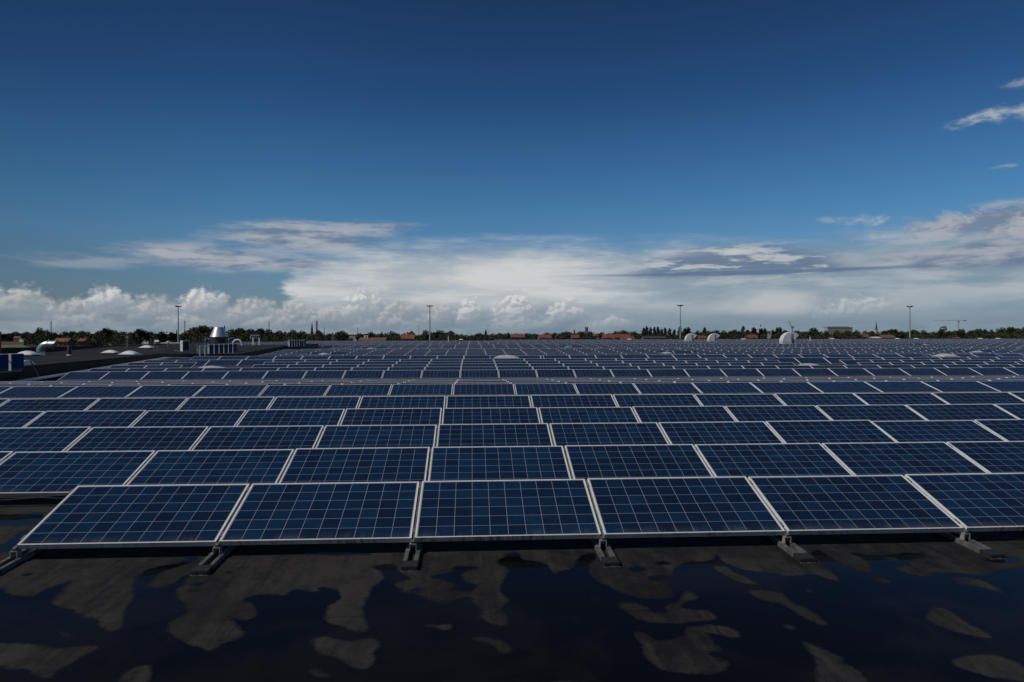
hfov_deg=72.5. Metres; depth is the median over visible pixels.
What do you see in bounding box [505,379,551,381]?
solar panel
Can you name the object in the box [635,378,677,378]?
solar panel
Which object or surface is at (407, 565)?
mounting rail
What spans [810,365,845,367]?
solar panel
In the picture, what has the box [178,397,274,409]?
solar panel
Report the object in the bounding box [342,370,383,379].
solar panel
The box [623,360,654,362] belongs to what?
solar panel
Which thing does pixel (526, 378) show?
solar panel
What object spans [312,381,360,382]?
solar panel
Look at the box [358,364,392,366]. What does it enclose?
solar panel
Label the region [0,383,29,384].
solar panel
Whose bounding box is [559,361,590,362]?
solar panel
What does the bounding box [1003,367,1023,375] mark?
solar panel
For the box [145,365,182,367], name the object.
solar panel
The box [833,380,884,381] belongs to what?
solar panel
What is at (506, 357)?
skylight dome
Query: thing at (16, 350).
roof edge wall
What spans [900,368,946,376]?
solar panel
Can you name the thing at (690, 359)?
solar panel
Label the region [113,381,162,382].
solar panel
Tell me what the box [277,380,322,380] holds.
solar panel
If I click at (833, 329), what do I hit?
apartment block
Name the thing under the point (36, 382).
solar panel
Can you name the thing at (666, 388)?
solar panel
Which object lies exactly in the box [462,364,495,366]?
solar panel
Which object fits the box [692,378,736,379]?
solar panel
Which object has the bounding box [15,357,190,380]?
cable tray
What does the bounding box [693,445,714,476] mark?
mounting rail
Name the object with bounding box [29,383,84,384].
solar panel
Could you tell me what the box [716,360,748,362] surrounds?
solar panel
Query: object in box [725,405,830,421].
solar panel
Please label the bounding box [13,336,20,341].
house
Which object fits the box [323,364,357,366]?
solar panel
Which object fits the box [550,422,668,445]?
solar panel
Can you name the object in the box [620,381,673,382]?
solar panel
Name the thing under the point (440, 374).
solar panel
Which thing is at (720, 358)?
solar panel
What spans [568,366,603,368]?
solar panel
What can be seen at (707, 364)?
solar panel
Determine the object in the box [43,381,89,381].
solar panel
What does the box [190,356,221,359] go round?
solar panel
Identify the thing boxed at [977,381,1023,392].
solar panel
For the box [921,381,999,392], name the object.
solar panel
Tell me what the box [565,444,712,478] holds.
solar panel
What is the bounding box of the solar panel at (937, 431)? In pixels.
[871,420,1004,441]
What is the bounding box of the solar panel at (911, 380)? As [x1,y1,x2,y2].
[885,380,937,380]
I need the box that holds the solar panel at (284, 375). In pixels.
[262,371,305,379]
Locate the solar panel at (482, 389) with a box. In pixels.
[453,384,514,395]
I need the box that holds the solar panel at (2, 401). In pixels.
[0,399,9,405]
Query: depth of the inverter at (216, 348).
48.86 m
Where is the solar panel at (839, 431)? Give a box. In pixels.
[765,420,895,443]
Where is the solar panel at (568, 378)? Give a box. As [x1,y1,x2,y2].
[547,378,590,380]
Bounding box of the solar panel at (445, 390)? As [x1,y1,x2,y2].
[389,384,452,396]
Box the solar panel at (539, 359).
[525,359,554,360]
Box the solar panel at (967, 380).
[938,379,989,380]
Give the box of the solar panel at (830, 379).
[806,379,854,380]
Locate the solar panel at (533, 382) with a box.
[511,382,564,383]
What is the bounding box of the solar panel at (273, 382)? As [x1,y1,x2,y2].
[247,382,299,383]
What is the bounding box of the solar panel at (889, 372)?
[864,368,910,376]
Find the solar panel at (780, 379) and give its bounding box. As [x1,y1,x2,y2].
[758,379,805,380]
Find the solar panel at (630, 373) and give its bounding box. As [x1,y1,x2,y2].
[610,369,651,377]
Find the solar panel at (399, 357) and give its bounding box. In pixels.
[383,355,410,358]
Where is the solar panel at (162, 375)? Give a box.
[140,371,188,380]
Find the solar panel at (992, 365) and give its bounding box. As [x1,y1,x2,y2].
[977,364,1012,367]
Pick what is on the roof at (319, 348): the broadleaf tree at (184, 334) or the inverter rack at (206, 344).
the inverter rack at (206, 344)
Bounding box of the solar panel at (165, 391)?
[126,385,204,397]
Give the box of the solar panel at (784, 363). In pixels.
[762,362,794,365]
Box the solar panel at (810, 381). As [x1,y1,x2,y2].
[781,380,833,381]
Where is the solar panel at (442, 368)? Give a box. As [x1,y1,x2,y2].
[425,367,460,369]
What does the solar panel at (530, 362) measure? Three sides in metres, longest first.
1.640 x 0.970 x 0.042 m
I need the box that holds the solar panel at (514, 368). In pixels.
[497,366,532,369]
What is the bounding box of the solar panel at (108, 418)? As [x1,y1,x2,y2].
[25,410,146,427]
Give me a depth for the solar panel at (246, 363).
36.76 m
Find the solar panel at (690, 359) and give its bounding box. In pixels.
[676,358,705,359]
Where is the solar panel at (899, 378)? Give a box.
[874,377,919,378]
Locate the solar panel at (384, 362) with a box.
[364,361,396,363]
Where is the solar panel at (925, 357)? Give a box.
[910,357,940,358]
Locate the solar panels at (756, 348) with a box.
[235,339,1023,358]
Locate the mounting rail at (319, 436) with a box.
[314,426,324,447]
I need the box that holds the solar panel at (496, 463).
[428,446,570,480]
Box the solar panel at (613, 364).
[597,363,630,365]
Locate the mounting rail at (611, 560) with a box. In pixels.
[585,479,619,566]
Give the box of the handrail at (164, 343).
[154,341,179,351]
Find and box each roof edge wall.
[0,344,318,380]
[1,344,165,353]
[500,338,1023,339]
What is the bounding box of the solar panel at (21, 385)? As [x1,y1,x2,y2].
[0,385,51,386]
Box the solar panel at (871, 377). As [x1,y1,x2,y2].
[848,376,890,377]
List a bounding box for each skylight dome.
[19,351,40,355]
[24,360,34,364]
[101,350,120,353]
[118,351,139,355]
[138,345,153,348]
[198,366,224,367]
[494,355,518,358]
[933,353,958,356]
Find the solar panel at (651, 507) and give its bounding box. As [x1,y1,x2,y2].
[587,476,784,537]
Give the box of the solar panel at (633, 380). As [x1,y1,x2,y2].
[609,380,658,381]
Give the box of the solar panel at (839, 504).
[748,475,963,534]
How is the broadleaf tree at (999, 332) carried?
on the ground
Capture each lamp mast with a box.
[175,306,180,342]
[426,305,432,340]
[677,305,683,338]
[906,306,912,337]
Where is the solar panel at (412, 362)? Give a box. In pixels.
[397,361,428,363]
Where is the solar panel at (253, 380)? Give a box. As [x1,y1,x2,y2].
[231,380,276,380]
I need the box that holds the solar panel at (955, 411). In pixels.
[905,404,1017,419]
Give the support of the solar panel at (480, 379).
on the roof at (319, 348)
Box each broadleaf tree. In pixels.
[1,333,10,341]
[6,333,16,341]
[20,332,28,339]
[24,333,33,346]
[34,327,43,337]
[47,332,59,340]
[79,331,94,337]
[89,335,101,345]
[95,327,114,343]
[130,328,150,343]
[141,331,153,343]
[155,331,168,342]
[166,332,176,342]
[180,329,201,341]
[189,325,212,338]
[227,329,235,336]
[234,328,245,337]
[245,329,260,340]
[255,328,265,335]
[265,329,277,340]
[272,330,285,339]
[286,329,298,338]
[332,331,349,340]
[415,335,426,340]
[422,330,432,340]
[431,330,447,340]
[580,334,596,338]
[726,330,741,338]
[804,327,822,337]
[818,330,830,337]
[830,330,845,337]
[884,329,902,336]
[895,331,904,337]
[906,329,919,335]
[914,330,929,337]
[933,326,950,337]
[952,329,970,337]
[970,328,988,337]
[993,328,1003,337]
[1002,326,1020,333]
[1012,328,1023,337]
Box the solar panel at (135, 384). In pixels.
[110,384,169,385]
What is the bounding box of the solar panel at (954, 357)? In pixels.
[939,357,969,358]
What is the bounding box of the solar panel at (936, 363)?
[921,362,954,364]
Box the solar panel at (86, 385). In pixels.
[52,384,110,385]
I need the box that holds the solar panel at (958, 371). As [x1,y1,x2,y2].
[935,368,982,375]
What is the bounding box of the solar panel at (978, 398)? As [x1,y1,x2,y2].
[932,392,1023,403]
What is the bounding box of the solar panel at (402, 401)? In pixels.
[358,396,444,407]
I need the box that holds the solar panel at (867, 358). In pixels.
[852,357,883,359]
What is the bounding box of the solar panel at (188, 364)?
[161,362,196,367]
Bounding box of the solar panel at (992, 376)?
[972,376,1013,376]
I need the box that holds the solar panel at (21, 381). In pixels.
[0,381,42,382]
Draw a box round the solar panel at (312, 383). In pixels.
[285,383,341,384]
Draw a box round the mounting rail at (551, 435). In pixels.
[548,424,554,445]
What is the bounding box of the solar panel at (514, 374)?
[499,370,536,378]
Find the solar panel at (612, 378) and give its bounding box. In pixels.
[591,378,633,379]
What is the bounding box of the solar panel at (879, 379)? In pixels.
[855,379,903,379]
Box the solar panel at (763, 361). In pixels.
[747,360,778,362]
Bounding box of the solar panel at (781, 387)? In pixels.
[750,382,822,393]
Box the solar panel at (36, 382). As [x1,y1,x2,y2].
[12,382,61,383]
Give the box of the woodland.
[1,330,1023,346]
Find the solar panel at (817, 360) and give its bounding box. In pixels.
[795,357,830,363]
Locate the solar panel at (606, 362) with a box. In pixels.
[591,361,622,362]
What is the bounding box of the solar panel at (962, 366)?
[945,364,981,367]
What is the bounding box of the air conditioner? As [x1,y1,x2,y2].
[175,340,189,351]
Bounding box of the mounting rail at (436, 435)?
[435,425,438,446]
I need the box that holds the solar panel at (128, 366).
[109,365,146,367]
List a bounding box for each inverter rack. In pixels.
[0,370,20,379]
[193,343,234,356]
[252,337,259,344]
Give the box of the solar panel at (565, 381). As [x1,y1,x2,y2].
[559,380,607,382]
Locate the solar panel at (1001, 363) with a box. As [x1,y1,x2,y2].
[985,362,1017,363]
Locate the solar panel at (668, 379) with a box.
[646,379,691,379]
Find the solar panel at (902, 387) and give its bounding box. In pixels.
[864,381,941,392]
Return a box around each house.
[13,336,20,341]
[54,337,74,346]
[77,337,90,345]
[348,333,357,340]
[358,337,387,340]
[401,332,414,340]
[510,333,524,338]
[537,333,551,338]
[555,333,562,338]
[570,334,578,338]
[601,333,613,338]
[613,333,630,338]
[619,335,634,338]
[640,336,666,338]
[696,334,706,338]
[743,333,757,338]
[767,331,771,338]
[878,334,895,337]
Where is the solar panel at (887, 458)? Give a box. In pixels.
[822,442,987,475]
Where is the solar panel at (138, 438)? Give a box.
[66,426,208,450]
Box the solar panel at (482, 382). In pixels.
[455,382,509,383]
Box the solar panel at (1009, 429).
[974,419,1023,440]
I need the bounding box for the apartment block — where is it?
[823,326,852,333]
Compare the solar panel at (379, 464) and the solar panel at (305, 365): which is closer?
the solar panel at (379, 464)
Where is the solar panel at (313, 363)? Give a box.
[297,362,329,363]
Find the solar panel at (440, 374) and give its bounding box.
[421,370,459,378]
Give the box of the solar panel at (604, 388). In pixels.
[574,383,639,394]
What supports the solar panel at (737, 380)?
on the roof at (319, 348)
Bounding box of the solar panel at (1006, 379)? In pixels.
[988,379,1023,380]
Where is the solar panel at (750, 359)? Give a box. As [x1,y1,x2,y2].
[736,358,765,359]
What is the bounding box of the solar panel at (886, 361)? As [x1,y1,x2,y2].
[871,360,902,361]
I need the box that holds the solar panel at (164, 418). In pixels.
[131,410,246,426]
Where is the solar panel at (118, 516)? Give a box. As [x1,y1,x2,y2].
[17,484,249,548]
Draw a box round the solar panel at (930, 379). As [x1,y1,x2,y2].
[904,378,951,379]
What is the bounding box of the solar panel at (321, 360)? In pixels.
[305,359,336,361]
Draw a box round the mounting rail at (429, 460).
[426,448,431,480]
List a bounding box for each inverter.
[0,354,8,371]
[9,353,23,370]
[207,344,213,353]
[213,344,218,353]
[219,344,222,352]
[223,344,227,352]
[228,344,232,352]
[232,344,236,352]
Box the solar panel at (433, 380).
[410,380,456,381]
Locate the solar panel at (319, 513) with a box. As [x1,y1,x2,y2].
[219,482,418,545]
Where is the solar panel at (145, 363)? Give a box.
[127,362,162,364]
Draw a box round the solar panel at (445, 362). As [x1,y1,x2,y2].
[430,361,461,363]
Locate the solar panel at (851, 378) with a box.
[829,378,873,378]
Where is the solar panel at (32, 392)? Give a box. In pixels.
[0,386,77,398]
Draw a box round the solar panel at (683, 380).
[659,380,708,380]
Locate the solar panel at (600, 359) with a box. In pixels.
[585,358,615,360]
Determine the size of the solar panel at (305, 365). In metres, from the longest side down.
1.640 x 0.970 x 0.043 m
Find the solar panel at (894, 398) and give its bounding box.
[853,393,947,404]
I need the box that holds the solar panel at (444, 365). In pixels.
[427,364,460,366]
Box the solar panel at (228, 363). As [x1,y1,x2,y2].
[204,360,240,366]
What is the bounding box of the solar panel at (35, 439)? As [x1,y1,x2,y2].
[0,427,91,451]
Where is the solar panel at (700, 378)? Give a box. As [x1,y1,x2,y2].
[678,377,719,378]
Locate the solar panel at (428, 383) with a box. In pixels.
[399,382,453,383]
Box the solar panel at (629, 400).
[613,394,700,406]
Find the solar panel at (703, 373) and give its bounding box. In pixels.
[684,369,726,377]
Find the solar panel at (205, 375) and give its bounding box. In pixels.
[181,371,228,379]
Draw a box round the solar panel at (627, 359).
[616,358,645,360]
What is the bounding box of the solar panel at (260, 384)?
[228,383,284,384]
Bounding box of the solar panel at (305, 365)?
[288,364,323,366]
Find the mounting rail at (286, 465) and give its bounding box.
[277,449,295,482]
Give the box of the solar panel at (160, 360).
[144,360,176,361]
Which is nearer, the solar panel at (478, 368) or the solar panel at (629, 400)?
the solar panel at (629, 400)
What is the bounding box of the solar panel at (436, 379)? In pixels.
[414,379,457,380]
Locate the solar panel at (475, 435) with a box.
[436,423,552,446]
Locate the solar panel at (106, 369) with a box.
[88,368,129,371]
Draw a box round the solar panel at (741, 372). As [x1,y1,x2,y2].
[721,369,763,376]
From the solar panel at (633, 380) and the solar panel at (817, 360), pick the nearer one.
the solar panel at (633, 380)
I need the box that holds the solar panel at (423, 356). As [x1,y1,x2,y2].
[410,355,436,358]
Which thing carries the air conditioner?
on the raised roof at (75, 355)
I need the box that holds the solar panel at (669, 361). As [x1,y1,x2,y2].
[654,360,685,362]
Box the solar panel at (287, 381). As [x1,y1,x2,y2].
[263,381,311,381]
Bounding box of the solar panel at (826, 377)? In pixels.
[806,377,847,377]
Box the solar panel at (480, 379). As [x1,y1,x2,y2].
[459,379,502,379]
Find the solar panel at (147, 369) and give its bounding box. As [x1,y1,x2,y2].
[127,368,166,370]
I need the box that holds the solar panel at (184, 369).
[165,368,203,370]
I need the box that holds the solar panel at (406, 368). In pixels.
[389,367,424,369]
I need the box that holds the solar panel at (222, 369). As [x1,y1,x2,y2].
[203,368,240,370]
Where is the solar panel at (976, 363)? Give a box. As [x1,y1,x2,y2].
[953,362,985,364]
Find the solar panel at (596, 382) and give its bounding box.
[566,381,619,383]
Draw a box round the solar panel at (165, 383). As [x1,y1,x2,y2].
[139,383,192,383]
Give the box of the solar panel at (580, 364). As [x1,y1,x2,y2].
[563,363,596,365]
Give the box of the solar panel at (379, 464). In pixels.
[279,447,429,482]
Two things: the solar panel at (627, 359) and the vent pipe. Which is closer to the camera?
the solar panel at (627, 359)
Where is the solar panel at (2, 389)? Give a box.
[0,387,10,392]
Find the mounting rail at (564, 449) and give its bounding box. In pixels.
[563,446,572,478]
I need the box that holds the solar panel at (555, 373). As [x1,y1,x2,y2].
[536,369,575,377]
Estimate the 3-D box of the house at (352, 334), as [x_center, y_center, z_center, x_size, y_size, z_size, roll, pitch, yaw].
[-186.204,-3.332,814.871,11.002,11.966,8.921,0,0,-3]
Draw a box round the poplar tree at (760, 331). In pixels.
[758,328,764,338]
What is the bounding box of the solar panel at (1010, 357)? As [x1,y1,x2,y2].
[996,357,1023,358]
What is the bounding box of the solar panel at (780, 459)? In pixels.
[695,443,851,477]
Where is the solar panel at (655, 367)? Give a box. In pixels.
[638,366,673,368]
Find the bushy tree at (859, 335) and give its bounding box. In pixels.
[849,333,862,337]
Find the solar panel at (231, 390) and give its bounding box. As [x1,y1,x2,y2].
[193,385,267,396]
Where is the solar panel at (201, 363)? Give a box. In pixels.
[176,360,208,366]
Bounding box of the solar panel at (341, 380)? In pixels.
[323,380,360,380]
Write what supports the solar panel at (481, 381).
on the roof at (319, 348)
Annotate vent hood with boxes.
[684,333,696,340]
[707,333,719,340]
[779,332,798,343]
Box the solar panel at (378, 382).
[353,382,403,382]
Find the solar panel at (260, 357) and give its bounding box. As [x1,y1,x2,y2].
[245,356,275,359]
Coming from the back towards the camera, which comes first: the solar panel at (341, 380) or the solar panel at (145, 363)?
the solar panel at (145, 363)
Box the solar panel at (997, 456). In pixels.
[946,441,1023,472]
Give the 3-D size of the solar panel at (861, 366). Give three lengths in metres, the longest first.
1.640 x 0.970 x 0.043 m
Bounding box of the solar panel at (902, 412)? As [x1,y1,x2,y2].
[816,404,925,420]
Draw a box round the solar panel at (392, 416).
[340,408,441,424]
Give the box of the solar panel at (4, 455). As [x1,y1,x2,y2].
[0,451,13,462]
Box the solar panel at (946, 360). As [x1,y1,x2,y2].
[930,359,963,361]
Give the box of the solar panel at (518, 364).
[496,363,529,366]
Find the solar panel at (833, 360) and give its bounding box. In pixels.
[823,357,854,363]
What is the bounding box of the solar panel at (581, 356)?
[569,355,595,357]
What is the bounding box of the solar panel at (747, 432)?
[658,421,782,445]
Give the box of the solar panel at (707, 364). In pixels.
[696,363,729,365]
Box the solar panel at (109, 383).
[84,383,138,384]
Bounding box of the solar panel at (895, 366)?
[878,365,913,367]
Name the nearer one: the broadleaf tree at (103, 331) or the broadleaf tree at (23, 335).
the broadleaf tree at (103, 331)
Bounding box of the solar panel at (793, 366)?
[776,365,811,367]
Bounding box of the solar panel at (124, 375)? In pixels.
[99,371,149,380]
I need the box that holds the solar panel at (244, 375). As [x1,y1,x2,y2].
[222,371,266,379]
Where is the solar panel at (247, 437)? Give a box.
[192,425,323,449]
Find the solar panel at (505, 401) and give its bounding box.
[446,395,530,407]
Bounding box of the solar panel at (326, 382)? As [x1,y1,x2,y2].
[300,382,351,383]
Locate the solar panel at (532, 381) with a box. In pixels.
[508,381,557,383]
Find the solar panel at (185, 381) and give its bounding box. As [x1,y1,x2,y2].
[163,381,212,382]
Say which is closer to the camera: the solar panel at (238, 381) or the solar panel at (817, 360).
the solar panel at (238, 381)
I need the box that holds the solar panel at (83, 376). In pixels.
[58,372,108,380]
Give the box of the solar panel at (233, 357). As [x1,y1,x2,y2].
[218,356,248,359]
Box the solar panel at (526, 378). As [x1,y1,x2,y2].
[503,378,546,379]
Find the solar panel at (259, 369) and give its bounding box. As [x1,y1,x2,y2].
[240,368,277,370]
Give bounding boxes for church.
[580,327,592,333]
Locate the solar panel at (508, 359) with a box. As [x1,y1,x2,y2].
[494,359,523,360]
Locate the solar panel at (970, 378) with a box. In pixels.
[950,378,997,379]
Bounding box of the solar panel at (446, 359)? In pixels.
[432,359,461,360]
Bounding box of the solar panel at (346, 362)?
[330,362,363,363]
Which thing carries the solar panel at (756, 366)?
attached to the mounting rail
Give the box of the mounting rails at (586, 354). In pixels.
[266,344,992,357]
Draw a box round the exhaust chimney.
[210,327,227,343]
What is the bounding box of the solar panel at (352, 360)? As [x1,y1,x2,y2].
[337,359,368,361]
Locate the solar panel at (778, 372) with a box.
[756,368,800,376]
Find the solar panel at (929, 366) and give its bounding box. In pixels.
[911,365,947,367]
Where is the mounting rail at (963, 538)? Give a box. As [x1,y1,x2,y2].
[903,475,1005,558]
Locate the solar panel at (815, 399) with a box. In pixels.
[774,393,866,405]
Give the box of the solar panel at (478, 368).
[461,367,496,369]
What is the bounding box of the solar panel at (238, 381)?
[214,381,262,381]
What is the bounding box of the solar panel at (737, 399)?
[694,394,783,405]
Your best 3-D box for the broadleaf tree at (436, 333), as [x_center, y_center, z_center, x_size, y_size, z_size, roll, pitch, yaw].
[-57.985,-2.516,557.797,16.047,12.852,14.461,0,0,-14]
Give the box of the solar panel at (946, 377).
[931,377,961,377]
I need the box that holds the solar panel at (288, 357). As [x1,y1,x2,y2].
[273,356,302,359]
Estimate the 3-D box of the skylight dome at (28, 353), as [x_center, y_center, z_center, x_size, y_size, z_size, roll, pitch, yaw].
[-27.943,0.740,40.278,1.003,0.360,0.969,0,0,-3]
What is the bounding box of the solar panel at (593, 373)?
[573,369,613,377]
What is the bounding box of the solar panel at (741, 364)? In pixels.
[729,363,761,365]
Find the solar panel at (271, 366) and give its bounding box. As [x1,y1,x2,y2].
[252,364,288,367]
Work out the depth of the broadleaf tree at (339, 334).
531.56 m
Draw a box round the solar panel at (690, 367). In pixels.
[673,366,708,368]
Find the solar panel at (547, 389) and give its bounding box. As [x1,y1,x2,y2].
[514,383,577,395]
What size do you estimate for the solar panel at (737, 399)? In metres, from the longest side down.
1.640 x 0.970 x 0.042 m
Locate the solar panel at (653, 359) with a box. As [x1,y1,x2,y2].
[646,358,675,360]
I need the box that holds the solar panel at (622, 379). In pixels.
[600,379,645,380]
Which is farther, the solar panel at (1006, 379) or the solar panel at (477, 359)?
the solar panel at (477, 359)
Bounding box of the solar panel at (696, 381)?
[674,381,727,382]
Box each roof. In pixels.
[0,496,1023,681]
[6,341,930,380]
[24,345,281,363]
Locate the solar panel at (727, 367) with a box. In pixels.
[708,365,743,368]
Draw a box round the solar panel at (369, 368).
[352,367,388,369]
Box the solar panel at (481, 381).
[457,381,506,381]
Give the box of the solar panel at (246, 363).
[237,360,272,366]
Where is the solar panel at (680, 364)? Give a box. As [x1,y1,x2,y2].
[663,363,696,365]
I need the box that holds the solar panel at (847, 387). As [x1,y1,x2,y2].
[808,381,882,392]
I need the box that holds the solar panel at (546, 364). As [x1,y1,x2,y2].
[530,363,562,366]
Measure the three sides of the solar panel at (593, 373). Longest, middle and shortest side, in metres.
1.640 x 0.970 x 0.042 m
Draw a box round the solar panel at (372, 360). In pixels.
[368,359,399,361]
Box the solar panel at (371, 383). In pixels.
[343,383,398,384]
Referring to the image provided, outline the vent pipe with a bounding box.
[67,345,71,354]
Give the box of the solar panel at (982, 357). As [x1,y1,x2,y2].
[968,357,997,358]
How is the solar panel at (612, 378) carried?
on the roof at (319, 348)
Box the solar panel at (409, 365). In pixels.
[393,364,426,366]
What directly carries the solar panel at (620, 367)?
attached to the mounting rail
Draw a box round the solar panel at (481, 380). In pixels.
[458,380,504,380]
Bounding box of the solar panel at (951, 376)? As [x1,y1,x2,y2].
[931,376,971,376]
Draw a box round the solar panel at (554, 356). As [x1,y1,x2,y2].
[543,355,569,358]
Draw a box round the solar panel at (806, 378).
[784,378,828,378]
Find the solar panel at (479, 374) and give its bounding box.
[460,370,498,378]
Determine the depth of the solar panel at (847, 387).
19.41 m
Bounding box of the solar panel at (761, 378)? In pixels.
[741,378,782,379]
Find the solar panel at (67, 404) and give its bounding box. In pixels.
[0,398,99,411]
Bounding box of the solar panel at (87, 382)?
[62,382,112,382]
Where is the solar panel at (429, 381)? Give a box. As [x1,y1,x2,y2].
[405,381,455,383]
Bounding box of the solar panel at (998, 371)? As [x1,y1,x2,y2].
[970,367,1017,375]
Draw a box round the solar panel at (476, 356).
[464,355,489,358]
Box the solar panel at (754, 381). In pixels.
[728,381,780,382]
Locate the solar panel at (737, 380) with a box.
[709,379,757,380]
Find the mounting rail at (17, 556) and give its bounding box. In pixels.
[0,486,76,574]
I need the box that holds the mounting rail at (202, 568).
[190,484,251,575]
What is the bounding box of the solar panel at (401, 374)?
[382,370,421,378]
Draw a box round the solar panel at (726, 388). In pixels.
[693,382,762,393]
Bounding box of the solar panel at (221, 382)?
[193,382,246,383]
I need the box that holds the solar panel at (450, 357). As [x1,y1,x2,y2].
[437,355,463,358]
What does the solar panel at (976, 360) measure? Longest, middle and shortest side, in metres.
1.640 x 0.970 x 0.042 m
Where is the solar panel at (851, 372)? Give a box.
[828,368,873,376]
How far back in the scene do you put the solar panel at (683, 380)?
23.11 m
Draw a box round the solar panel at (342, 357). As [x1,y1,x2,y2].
[329,356,356,358]
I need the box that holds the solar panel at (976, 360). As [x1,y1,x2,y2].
[960,359,993,361]
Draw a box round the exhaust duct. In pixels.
[36,339,58,354]
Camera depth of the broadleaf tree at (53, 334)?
519.54 m
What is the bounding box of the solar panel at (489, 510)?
[415,479,600,541]
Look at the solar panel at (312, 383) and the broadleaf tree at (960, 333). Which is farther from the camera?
the broadleaf tree at (960, 333)
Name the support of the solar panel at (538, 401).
attached to the mounting rail
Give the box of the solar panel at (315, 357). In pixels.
[301,356,329,358]
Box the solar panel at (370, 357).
[356,356,383,358]
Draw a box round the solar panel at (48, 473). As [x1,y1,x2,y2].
[0,451,154,496]
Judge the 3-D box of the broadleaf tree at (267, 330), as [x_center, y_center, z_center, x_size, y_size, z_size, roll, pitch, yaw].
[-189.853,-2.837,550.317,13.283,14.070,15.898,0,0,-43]
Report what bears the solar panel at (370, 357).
on the roof at (319, 348)
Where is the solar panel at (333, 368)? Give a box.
[314,367,351,370]
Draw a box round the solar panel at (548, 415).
[539,407,638,424]
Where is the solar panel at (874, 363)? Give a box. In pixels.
[857,362,891,364]
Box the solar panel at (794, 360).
[765,358,800,363]
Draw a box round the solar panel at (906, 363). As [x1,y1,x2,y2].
[889,362,923,364]
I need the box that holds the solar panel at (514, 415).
[442,407,539,423]
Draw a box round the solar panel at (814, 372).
[792,368,837,376]
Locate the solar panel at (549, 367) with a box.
[533,366,567,369]
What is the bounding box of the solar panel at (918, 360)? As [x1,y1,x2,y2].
[901,359,932,361]
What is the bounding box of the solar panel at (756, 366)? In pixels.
[742,365,777,368]
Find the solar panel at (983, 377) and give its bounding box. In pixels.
[962,377,1005,377]
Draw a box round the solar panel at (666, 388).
[633,383,701,394]
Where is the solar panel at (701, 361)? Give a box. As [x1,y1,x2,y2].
[685,360,717,362]
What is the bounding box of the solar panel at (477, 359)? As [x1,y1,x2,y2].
[463,359,492,360]
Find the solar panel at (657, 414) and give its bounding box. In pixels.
[632,406,735,422]
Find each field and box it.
[1,341,26,344]
[1,344,115,347]
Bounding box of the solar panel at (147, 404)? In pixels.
[86,398,187,410]
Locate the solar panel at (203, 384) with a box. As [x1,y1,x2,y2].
[170,383,227,385]
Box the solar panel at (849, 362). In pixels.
[840,360,871,364]
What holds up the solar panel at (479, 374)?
attached to the mounting rail
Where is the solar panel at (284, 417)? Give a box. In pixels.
[237,409,344,425]
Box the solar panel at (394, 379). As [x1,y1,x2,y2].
[375,379,412,380]
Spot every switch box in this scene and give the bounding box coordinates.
[197,345,202,353]
[203,345,207,353]
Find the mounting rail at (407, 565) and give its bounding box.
[400,482,422,571]
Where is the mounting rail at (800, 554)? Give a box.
[746,477,815,562]
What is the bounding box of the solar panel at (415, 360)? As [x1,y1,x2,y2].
[400,359,430,360]
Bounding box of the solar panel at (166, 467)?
[127,449,293,484]
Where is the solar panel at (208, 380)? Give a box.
[185,380,230,381]
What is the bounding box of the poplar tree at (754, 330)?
[751,327,758,336]
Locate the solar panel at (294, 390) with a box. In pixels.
[259,385,329,396]
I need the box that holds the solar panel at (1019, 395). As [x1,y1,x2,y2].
[1009,392,1023,400]
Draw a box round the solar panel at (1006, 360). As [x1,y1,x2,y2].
[990,359,1023,361]
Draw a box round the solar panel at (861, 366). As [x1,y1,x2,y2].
[843,365,879,367]
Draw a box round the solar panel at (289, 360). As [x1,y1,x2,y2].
[273,359,305,361]
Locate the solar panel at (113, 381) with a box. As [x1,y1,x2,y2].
[90,381,136,381]
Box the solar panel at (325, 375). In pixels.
[303,370,345,379]
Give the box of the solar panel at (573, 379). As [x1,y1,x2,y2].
[553,379,598,381]
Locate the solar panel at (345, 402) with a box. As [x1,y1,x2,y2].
[269,396,360,408]
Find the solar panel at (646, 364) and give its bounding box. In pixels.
[630,363,663,365]
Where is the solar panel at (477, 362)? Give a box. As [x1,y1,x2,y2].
[462,361,493,363]
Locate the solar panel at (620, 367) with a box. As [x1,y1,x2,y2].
[603,366,638,368]
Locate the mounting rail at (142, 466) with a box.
[125,451,156,484]
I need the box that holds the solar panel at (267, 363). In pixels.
[263,362,296,364]
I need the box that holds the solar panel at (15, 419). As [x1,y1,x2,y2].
[0,411,44,427]
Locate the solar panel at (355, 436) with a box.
[316,425,436,447]
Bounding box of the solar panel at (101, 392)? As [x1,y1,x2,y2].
[59,386,140,397]
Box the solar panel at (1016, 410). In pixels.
[994,404,1023,418]
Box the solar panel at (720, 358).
[706,358,735,359]
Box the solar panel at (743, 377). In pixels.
[724,377,762,378]
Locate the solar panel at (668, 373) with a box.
[647,369,688,377]
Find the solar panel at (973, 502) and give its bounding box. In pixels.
[905,473,1023,531]
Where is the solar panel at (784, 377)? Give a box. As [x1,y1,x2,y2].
[764,377,805,378]
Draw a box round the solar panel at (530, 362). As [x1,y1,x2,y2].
[527,361,558,363]
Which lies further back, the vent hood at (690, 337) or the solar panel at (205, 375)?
the vent hood at (690, 337)
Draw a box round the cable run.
[0,493,67,499]
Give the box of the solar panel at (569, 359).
[555,358,585,360]
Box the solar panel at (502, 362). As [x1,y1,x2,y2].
[495,361,526,363]
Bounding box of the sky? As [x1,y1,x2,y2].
[0,0,1023,336]
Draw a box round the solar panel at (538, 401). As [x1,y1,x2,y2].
[530,394,616,407]
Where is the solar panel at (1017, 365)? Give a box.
[1009,364,1023,366]
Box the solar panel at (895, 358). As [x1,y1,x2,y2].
[881,357,911,359]
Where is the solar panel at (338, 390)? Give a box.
[324,384,391,396]
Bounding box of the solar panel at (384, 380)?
[361,380,408,382]
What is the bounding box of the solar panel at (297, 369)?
[277,367,315,370]

